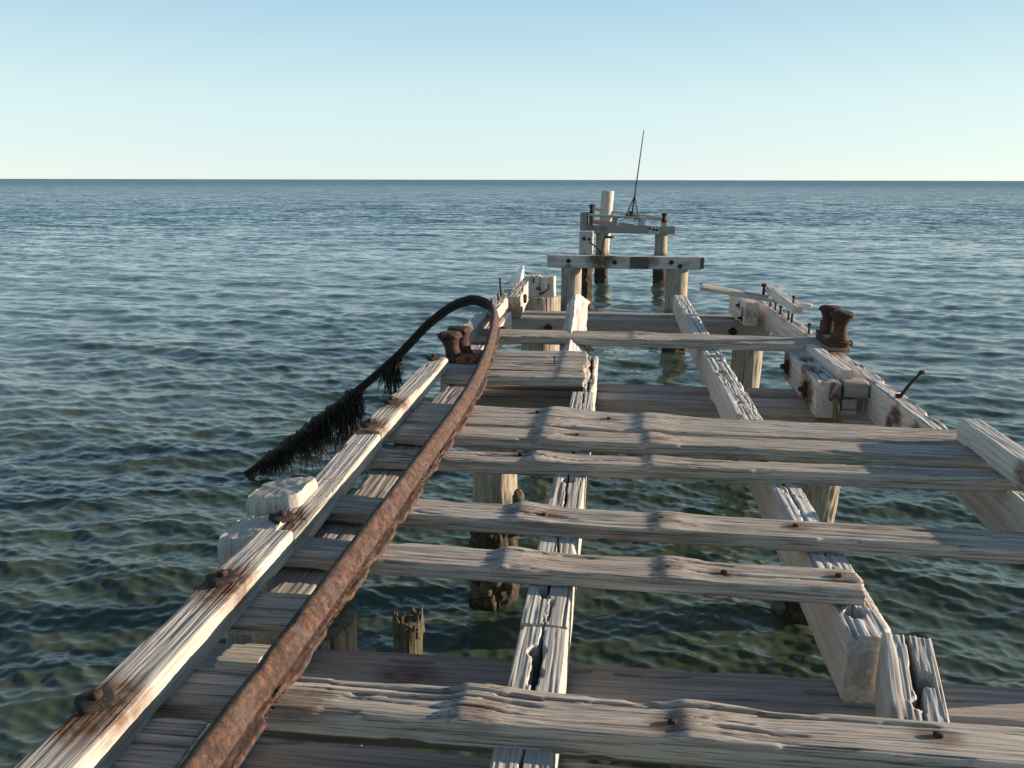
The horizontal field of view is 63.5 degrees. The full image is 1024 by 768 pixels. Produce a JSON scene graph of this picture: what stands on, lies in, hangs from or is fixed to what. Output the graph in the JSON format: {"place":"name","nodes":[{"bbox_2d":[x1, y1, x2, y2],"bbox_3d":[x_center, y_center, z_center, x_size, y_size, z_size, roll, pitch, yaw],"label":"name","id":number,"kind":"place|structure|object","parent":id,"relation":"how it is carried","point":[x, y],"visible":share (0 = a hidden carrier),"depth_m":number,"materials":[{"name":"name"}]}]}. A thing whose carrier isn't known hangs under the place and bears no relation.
{"place":"outdoors","nodes":[
{"label":"outdoors","id":0,"kind":"place"},
{"bbox_2d":[239,737,632,767],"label":"cross beam","id":1,"kind":"structure","parent":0,"point":[265,752],"depth_m":2.89,"materials":[{"name":"grey wood"}]},
{"bbox_2d":[489,626,567,767],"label":"stringer","id":2,"kind":"object","parent":1,"relation":"on","point":[540,660],"visible":0.5,"depth_m":2.93,"materials":[{"name":"grey wood"}]},
{"bbox_2d":[150,669,1023,767],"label":"plank","id":3,"kind":"object","parent":2,"relation":"on","point":[691,732],"visible":0.75,"depth_m":2.52,"materials":[{"name":"grey wood"}]},
{"bbox_2d":[178,295,499,767],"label":"iron rail","id":4,"kind":"object","parent":3,"relation":"on","point":[230,736],"visible":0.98,"depth_m":3.20,"materials":[{"name":"brown metal"}]},
{"bbox_2d":[253,388,366,477],"bbox_3d":[-2.824,0.699,11.626,2.105,1.513,0.544,7,15,25],"label":"hanging seaweed","id":5,"kind":"object","parent":4,"relation":"hanging from","point":[345,416],"visible":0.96,"depth_m":11.46,"materials":[{"name":"black plant"}]},
{"bbox_2d":[374,358,404,406],"bbox_3d":[-1.569,0.068,10.745,0.380,0.931,0.452,-6,15,-23],"label":"hanging seaweed","id":6,"kind":"object","parent":4,"relation":"hanging from","point":[393,375],"visible":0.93,"depth_m":10.63,"materials":[{"name":"black plant"}]},
{"bbox_2d":[875,632,949,722],"bbox_3d":[1.216,1.239,2.446,0.172,0.296,1.476,5,15,20],"label":"stringer","id":7,"kind":"object","parent":1,"relation":"on","point":[908,685],"visible":0.57,"depth_m":2.86,"materials":[{"name":"grey wood"}]},
{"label":"stringer","id":8,"kind":"object","parent":1,"relation":"on","visible":0},
{"bbox_2d":[110,718,209,767],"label":"plank","id":9,"kind":"object","parent":8,"relation":"on","point":[163,743],"visible":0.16,"depth_m":2.41,"materials":[{"name":"grey wood"}]},
{"bbox_2d":[15,529,293,767],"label":"kerb timber","id":10,"kind":"object","parent":9,"relation":"on","point":[104,724],"visible":1,"depth_m":2.63,"materials":[{"name":"brown wood"}]},
{"bbox_2d":[0,179,1023,767],"bbox_3d":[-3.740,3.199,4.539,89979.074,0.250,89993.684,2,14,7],"label":"water","id":11,"kind":"structure","parent":0,"point":[178,357],"depth_m":19.64,"materials":[{"name":"blue liquid"}]},
{"bbox_2d":[217,476,361,745],"bbox_3d":[-1.009,2.267,4.286,0.637,3.557,0.736,2,14,7],"label":"jetty pile","id":12,"kind":"object","parent":11,"relation":"in","point":[264,501],"visible":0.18,"depth_m":3.92,"materials":[{"name":"grey wood"}]},
{"bbox_2d":[392,605,424,653],"bbox_3d":[-0.925,2.531,7.389,0.291,1.218,0.258,2,14,7],"label":"broken stump","id":13,"kind":"object","parent":11,"relation":"in","point":[408,630],"visible":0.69,"depth_m":7.24,"materials":[{"name":"brown wood"}]},
{"bbox_2d":[469,389,523,610],"bbox_3d":[-0.176,1.527,8.406,0.595,3.017,0.576,3,14,7],"label":"jetty pile","id":14,"kind":"object","parent":11,"relation":"in","point":[494,489],"visible":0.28,"depth_m":8.21,"materials":[{"name":"brown wood"}]},
{"bbox_2d":[478,390,875,424],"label":"cross beam","id":15,"kind":"structure","parent":14,"relation":"on","point":[792,410],"depth_m":7.61,"materials":[{"name":"grey wood"}]},
{"bbox_2d":[440,312,511,391],"bbox_3d":[-0.265,-0.410,9.148,0.345,0.349,3.654,2,14,6],"label":"stringer","id":16,"kind":"object","parent":15,"relation":"on","point":[505,322],"visible":0.14,"depth_m":9.87,"materials":[{"name":"white wood"}]},
{"bbox_2d":[482,278,511,325],"bbox_3d":[-0.157,-1.126,10.622,0.161,0.393,2.243,2,14,6],"label":"kerb timber","id":17,"kind":"object","parent":16,"relation":"on","point":[500,302],"visible":0.61,"depth_m":10.53,"materials":[{"name":"white wood"}]},
{"bbox_2d":[507,281,528,318],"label":"timber block","id":18,"kind":"structure","parent":17,"relation":"attached to","point":[518,301],"depth_m":11.11,"materials":[{"name":"white wood"}]},
{"bbox_2d":[505,266,525,289],"bbox_3d":[0.042,-1.485,11.527,0.355,0.331,0.130,8,16,30],"label":"seagull","id":19,"kind":"object","parent":18,"relation":"on","point":[517,276],"visible":1,"depth_m":11.45,"materials":[{"name":"white"}]},
{"bbox_2d":[471,349,587,357],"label":"plank","id":20,"kind":"object","parent":16,"relation":"on","point":[534,354],"visible":0.37,"depth_m":7.82,"materials":[{"name":"grey wood"}]},
{"bbox_2d":[583,356,597,403],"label":"stringer","id":21,"kind":"object","parent":15,"relation":"on","point":[590,383],"visible":0.61,"depth_m":7.38,"materials":[{"name":"white wood"}]},
{"bbox_2d":[447,363,585,374],"bbox_3d":[-0.009,-0.126,7.321,1.329,0.087,0.256,2,14,6],"label":"plank","id":22,"kind":"object","parent":21,"relation":"on","point":[534,367],"visible":0.48,"depth_m":7.27,"materials":[{"name":"grey wood"}]},
{"bbox_2d":[445,356,588,370],"bbox_3d":[0.033,-0.219,7.584,1.346,0.146,0.261,2,14,6],"label":"plank","id":23,"kind":"object","parent":21,"relation":"on","point":[560,360],"visible":0.38,"depth_m":7.52,"materials":[{"name":"grey wood"}]},
{"bbox_2d":[437,325,480,364],"bbox_3d":[-0.458,-0.334,7.611,0.409,0.355,0.537,2,14,7],"label":"iron bollard","id":24,"kind":"object","parent":23,"relation":"on","point":[454,339],"visible":0.78,"depth_m":7.44,"materials":[{"name":"brown metal"}]},
{"bbox_2d":[673,295,890,702],"bbox_3d":[1.944,-0.046,7.791,0.190,0.301,9.609,2,14,7],"label":"stringer","id":25,"kind":"object","parent":15,"relation":"on","point":[847,638],"visible":0.73,"depth_m":3.79,"materials":[{"name":"white wood"}]},
{"bbox_2d":[325,495,1023,563],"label":"plank","id":26,"kind":"object","parent":25,"relation":"on","point":[540,519],"visible":0.84,"depth_m":3.94,"materials":[{"name":"grey wood"}]},
{"bbox_2d":[365,449,1018,491],"bbox_3d":[0.991,0.491,4.845,3.913,0.109,0.190,1,14,5],"label":"plank","id":27,"kind":"object","parent":25,"relation":"on","point":[541,462],"visible":0.88,"depth_m":4.78,"materials":[{"name":"grey wood"}]},
{"bbox_2d":[754,300,882,411],"bbox_3d":[3.364,-0.615,9.604,0.158,0.546,4.997,1,14,5],"label":"stringer","id":28,"kind":"object","parent":15,"relation":"on","point":[773,320],"visible":0.48,"depth_m":9.87,"materials":[{"name":"white wood"}]},
{"bbox_2d":[699,283,812,308],"bbox_3d":[3.135,-1.186,10.638,1.449,0.223,0.200,12,30,8],"label":"loose board","id":29,"kind":"object","parent":28,"relation":"on","point":[731,292],"visible":0.82,"depth_m":10.63,"materials":[{"name":"grey wood"}]},
{"bbox_2d":[765,285,803,322],"bbox_3d":[3.325,-1.027,10.200,0.132,0.324,1.470,1,17,3],"label":"loose board","id":30,"kind":"object","parent":28,"relation":"on","point":[792,306],"visible":0.96,"depth_m":9.89,"materials":[{"name":"white wood"}]},
{"bbox_2d":[839,409,856,414],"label":"timber block","id":31,"kind":"structure","parent":15,"relation":"on","point":[847,412],"depth_m":7.13,"materials":[{"name":"white wood"}]},
{"bbox_2d":[840,396,856,409],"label":"timber block","id":32,"kind":"structure","parent":31,"relation":"on","point":[848,403],"depth_m":7.07,"materials":[{"name":"grey wood"}]},
{"bbox_2d":[840,378,869,397],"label":"timber block","id":33,"kind":"structure","parent":32,"relation":"on","point":[856,387],"depth_m":7.07,"materials":[{"name":"grey wood"}]},
{"bbox_2d":[806,344,852,381],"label":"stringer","id":34,"kind":"object","parent":33,"relation":"on","point":[837,369],"visible":0.87,"depth_m":7.57,"materials":[{"name":"white wood"}]},
{"bbox_2d":[485,384,907,399],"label":"cross beam","id":35,"kind":"structure","parent":14,"relation":"on","point":[771,393],"depth_m":8.00,"materials":[{"name":"grey wood"}]},
{"bbox_2d":[559,294,589,351],"bbox_3d":[0.776,-0.673,9.815,0.282,0.206,3.413,35,17,-5],"label":"stringer","id":36,"kind":"object","parent":35,"relation":"on","point":[576,313],"visible":0.64,"depth_m":9.81,"materials":[{"name":"white wood"}]},
{"bbox_2d":[780,351,841,417],"bbox_3d":[2.770,-0.037,7.798,0.275,0.315,1.494,2,14,7],"label":"stringer","id":37,"kind":"object","parent":35,"relation":"on","point":[812,382],"visible":0.98,"depth_m":7.41,"materials":[{"name":"white wood"}]},
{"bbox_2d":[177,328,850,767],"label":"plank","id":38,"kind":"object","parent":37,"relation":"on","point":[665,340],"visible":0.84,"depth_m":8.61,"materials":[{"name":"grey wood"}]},
{"bbox_2d":[464,313,488,342],"bbox_3d":[-0.447,-0.559,8.771,0.153,0.131,1.632,2,14,7],"label":"kerb timber","id":39,"kind":"object","parent":38,"relation":"on","point":[477,323],"visible":0.51,"depth_m":8.99,"materials":[{"name":"white wood"}]},
{"bbox_2d":[816,305,854,347],"bbox_3d":[3.274,-0.593,8.384,0.274,0.371,0.624,2,14,7],"label":"iron bollard","id":40,"kind":"object","parent":38,"relation":"on","point":[833,331],"visible":1,"depth_m":8.18,"materials":[{"name":"brown metal"}]},
{"bbox_2d":[831,399,842,423],"bbox_3d":[2.785,0.288,7.013,0.130,0.312,0.123,2,14,7],"label":"frayed rope","id":41,"kind":"object","parent":37,"relation":"hanging from","point":[836,415],"visible":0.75,"depth_m":7.00,"materials":[{"name":"grey fabric"}]},
{"bbox_2d":[521,294,560,350],"bbox_3d":[0.455,0.151,13.526,0.711,3.234,0.702,2,14,7],"label":"jetty pile","id":42,"kind":"object","parent":11,"relation":"in","point":[539,303],"visible":0.16,"depth_m":12.95,"materials":[{"name":"brown wood"}]},
{"bbox_2d":[525,274,540,296],"bbox_3d":[0.327,-1.424,13.062,0.244,0.608,0.333,2,14,7],"label":"pile head","id":43,"kind":"object","parent":42,"relation":"on","point":[533,280],"visible":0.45,"depth_m":12.94},
{"bbox_2d":[540,274,555,296],"bbox_3d":[0.564,-1.409,13.032,0.236,0.595,0.350,2,14,7],"label":"pile head","id":44,"kind":"object","parent":42,"relation":"on","point":[547,285],"visible":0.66,"depth_m":12.92},
{"bbox_2d":[560,268,581,345],"bbox_3d":[1.525,-1.568,21.197,0.655,2.896,0.628,2,14,7],"label":"jetty pile","id":45,"kind":"object","parent":11,"relation":"in","point":[571,279],"visible":0.2,"depth_m":20.78,"materials":[{"name":"brown wood"}]},
{"bbox_2d":[580,212,588,230],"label":"jetty pile","id":46,"kind":"object","parent":11,"relation":"in","point":[584,218],"visible":0.27,"depth_m":35.20,"materials":[{"name":"grey wood"}]},
{"bbox_2d":[579,231,593,307],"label":"jetty pile","id":47,"kind":"object","parent":11,"relation":"in","point":[585,245],"visible":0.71,"depth_m":27.57,"materials":[{"name":"grey wood"}]},
{"bbox_2d":[594,233,608,281],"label":"jetty pile","id":48,"kind":"object","parent":11,"relation":"in","point":[600,274],"visible":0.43,"depth_m":35.30,"materials":[{"name":"brown wood"}]},
{"bbox_2d":[581,225,675,234],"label":"cross beam","id":49,"kind":"structure","parent":48,"relation":"on","point":[637,229],"depth_m":34.83,"materials":[{"name":"grey wood"}]},
{"bbox_2d":[589,216,592,224],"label":"support block","id":50,"kind":"structure","parent":49,"relation":"on","point":[590,220],"depth_m":35.12,"materials":[{"name":"grey wood"}]},
{"bbox_2d":[612,216,617,224],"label":"support block","id":51,"kind":"structure","parent":49,"relation":"on","point":[615,220],"depth_m":35.00,"materials":[{"name":"grey wood"}]},
{"bbox_2d":[587,214,661,219],"bbox_3d":[4.786,-7.072,35.006,3.184,0.104,0.164,4,14,6],"label":"deck timber","id":52,"kind":"object","parent":51,"relation":"on","point":[630,217],"visible":1,"depth_m":34.94,"materials":[{"name":"grey wood"}]},
{"bbox_2d":[589,204,595,213],"bbox_3d":[3.408,-7.437,35.090,0.289,0.387,0.485,2,14,7],"label":"iron bollard","id":53,"kind":"object","parent":52,"relation":"on","point":[592,210],"visible":1,"depth_m":34.93,"materials":[{"name":"brown metal"}]},
{"bbox_2d":[626,130,643,216],"bbox_3d":[5.178,-8.873,34.938,0.649,3.497,1.011,2,14,7],"label":"mast","id":54,"kind":"object","parent":52,"relation":"on","point":[633,201],"visible":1,"depth_m":34.76,"materials":[{"name":"brown metal"}]},
{"bbox_2d":[638,216,644,225],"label":"support block","id":55,"kind":"structure","parent":49,"relation":"on","point":[641,222],"depth_m":34.88,"materials":[{"name":"white wood"}]},
{"bbox_2d":[594,190,613,277],"bbox_3d":[4.048,-6.213,36.566,0.625,4.558,0.616,5,14,6],"label":"jetty pile","id":56,"kind":"object","parent":11,"relation":"in","point":[607,199],"visible":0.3,"depth_m":35.96,"materials":[{"name":"white wood"}]},
{"bbox_2d":[593,219,635,224],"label":"cross beam","id":57,"kind":"structure","parent":56,"relation":"attached to","point":[599,222],"depth_m":35.75,"materials":[{"name":"grey wood"}]},
{"bbox_2d":[594,208,661,217],"bbox_3d":[5.157,-7.434,36.115,3.141,0.105,0.164,9,15,5],"label":"deck timber","id":58,"kind":"object","parent":56,"relation":"attached to","point":[619,212],"visible":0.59,"depth_m":36.05,"materials":[{"name":"grey wood"}]},
{"bbox_2d":[652,234,667,282],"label":"jetty pile","id":59,"kind":"object","parent":11,"relation":"in","point":[659,275],"visible":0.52,"depth_m":34.98,"materials":[{"name":"brown wood"}]},
{"bbox_2d":[661,269,687,351],"bbox_3d":[4.123,-1.389,20.915,0.699,3.094,0.675,2,14,7],"label":"jetty pile","id":60,"kind":"object","parent":11,"relation":"in","point":[676,281],"visible":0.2,"depth_m":20.46,"materials":[{"name":"brown wood"}]},
{"bbox_2d":[547,236,704,269],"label":"cross beam","id":61,"kind":"structure","parent":60,"relation":"on","point":[628,262],"depth_m":20.42,"materials":[{"name":"white wood"}]},
{"bbox_2d":[720,319,762,460],"bbox_3d":[3.462,0.523,12.503,0.536,3.010,0.531,3,14,6],"label":"jetty pile","id":62,"kind":"object","parent":11,"relation":"in","point":[746,367],"visible":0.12,"depth_m":12.14,"materials":[{"name":"brown wood"}]},
{"bbox_2d":[522,310,735,319],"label":"cross beam","id":63,"kind":"structure","parent":62,"relation":"on","point":[648,315],"depth_m":12.52,"materials":[{"name":"grey wood"}]},
{"bbox_2d":[512,315,770,335],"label":"cross beam","id":64,"kind":"structure","parent":62,"relation":"on","point":[643,324],"depth_m":12.00,"materials":[{"name":"grey wood"}]},
{"bbox_2d":[728,296,758,325],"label":"stringer","id":65,"kind":"object","parent":64,"relation":"on","point":[744,311],"visible":0.88,"depth_m":11.27,"materials":[{"name":"white wood"}]},
{"bbox_2d":[771,463,844,625],"bbox_3d":[2.832,1.617,8.059,0.556,3.028,0.481,7,15,5],"label":"jetty pile","id":66,"kind":"object","parent":11,"relation":"in","point":[823,500],"visible":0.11,"depth_m":7.78,"materials":[{"name":"brown wood"}]},
{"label":"jetty pile","id":67,"kind":"object","parent":11,"relation":"in","visible":0},
{"bbox_2d":[196,643,1023,767],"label":"cross beam","id":68,"kind":"structure","parent":67,"relation":"attached to","point":[984,705],"depth_m":3.34,"materials":[{"name":"grey wood"}]},
{"bbox_2d":[250,384,477,644],"bbox_3d":[-0.690,0.556,5.361,0.227,0.289,4.112,2,14,8],"label":"stringer","id":69,"kind":"object","parent":68,"relation":"on","point":[377,483],"visible":0.17,"depth_m":4.11,"materials":[{"name":"grey wood"}]},
{"bbox_2d":[215,643,270,670],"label":"timber block","id":70,"kind":"structure","parent":69,"relation":"on","point":[245,657],"depth_m":3.21,"materials":[{"name":"brown wood"}]},
{"bbox_2d":[225,591,308,635],"bbox_3d":[-1.009,0.885,3.215,0.420,0.074,0.236,1,14,5],"label":"plank","id":71,"kind":"object","parent":69,"relation":"on","point":[268,613],"visible":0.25,"depth_m":3.13,"materials":[{"name":"grey wood"}]},
{"bbox_2d":[441,369,586,386],"bbox_3d":[0.016,-0.054,7.057,1.241,0.095,0.233,2,14,6],"label":"plank","id":72,"kind":"object","parent":69,"relation":"on","point":[536,378],"visible":0.88,"depth_m":6.96,"materials":[{"name":"grey wood"}]},
{"bbox_2d":[401,402,962,445],"bbox_3d":[1.089,0.290,5.600,3.842,0.102,0.501,2,14,9],"label":"plank","id":73,"kind":"object","parent":69,"relation":"on","point":[423,413],"visible":0.6,"depth_m":5.53,"materials":[{"name":"grey wood"}]},
{"bbox_2d":[356,354,447,443],"bbox_3d":[-0.764,0.054,6.123,0.182,0.160,2.222,2,14,6],"label":"kerb timber","id":74,"kind":"object","parent":73,"relation":"on","point":[387,418],"visible":0.94,"depth_m":5.81,"materials":[{"name":"brown wood"}]},
{"bbox_2d":[383,424,992,468],"bbox_3d":[1.034,0.382,5.244,3.859,0.101,0.253,2,14,7],"label":"plank","id":75,"kind":"object","parent":69,"relation":"on","point":[547,438],"visible":0.85,"depth_m":5.16,"materials":[{"name":"grey wood"}]},
{"bbox_2d":[956,418,1023,491],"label":"kerb timber","id":76,"kind":"object","parent":75,"relation":"on","point":[999,452],"visible":1,"depth_m":4.74,"materials":[{"name":"white wood"}]},
{"bbox_2d":[520,392,594,674],"bbox_3d":[0.354,0.636,5.005,0.192,0.296,3.686,2,14,7],"label":"stringer","id":77,"kind":"object","parent":68,"relation":"on","point":[548,606],"visible":0.45,"depth_m":3.85,"materials":[{"name":"grey wood"}]},
{"bbox_2d":[283,537,865,605],"bbox_3d":[0.149,0.789,3.581,2.615,0.093,0.215,2,14,7],"label":"plank","id":78,"kind":"object","parent":77,"relation":"on","point":[666,574],"visible":0.86,"depth_m":3.50,"materials":[{"name":"grey wood"}]},
{"bbox_2d":[268,431,381,553],"bbox_3d":[-0.969,0.513,4.362,0.192,0.157,1.524,2,14,6],"label":"kerb timber","id":79,"kind":"object","parent":78,"relation":"on","point":[338,475],"visible":0.72,"depth_m":4.24,"materials":[{"name":"brown wood"}]},
{"bbox_2d":[863,370,1023,531],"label":"stringer","id":80,"kind":"object","parent":67,"relation":"on","point":[887,405],"visible":0.53,"depth_m":5.82,"materials":[{"name":"white wood"}]},
{"bbox_2d":[0,0,1023,180],"label":"sky","id":81,"kind":"structure","parent":0,"point":[841,90],"materials":[{"name":"blue"}]},
{"bbox_2d":[661,213,667,221],"bbox_3d":[6.418,-7.012,34.815,0.289,0.386,0.482,2,14,7],"label":"iron bollard","id":82,"kind":"object","parent":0,"point":[664,216],"visible":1,"depth_m":34.66,"materials":[{"name":"brown metal"}]}
]}

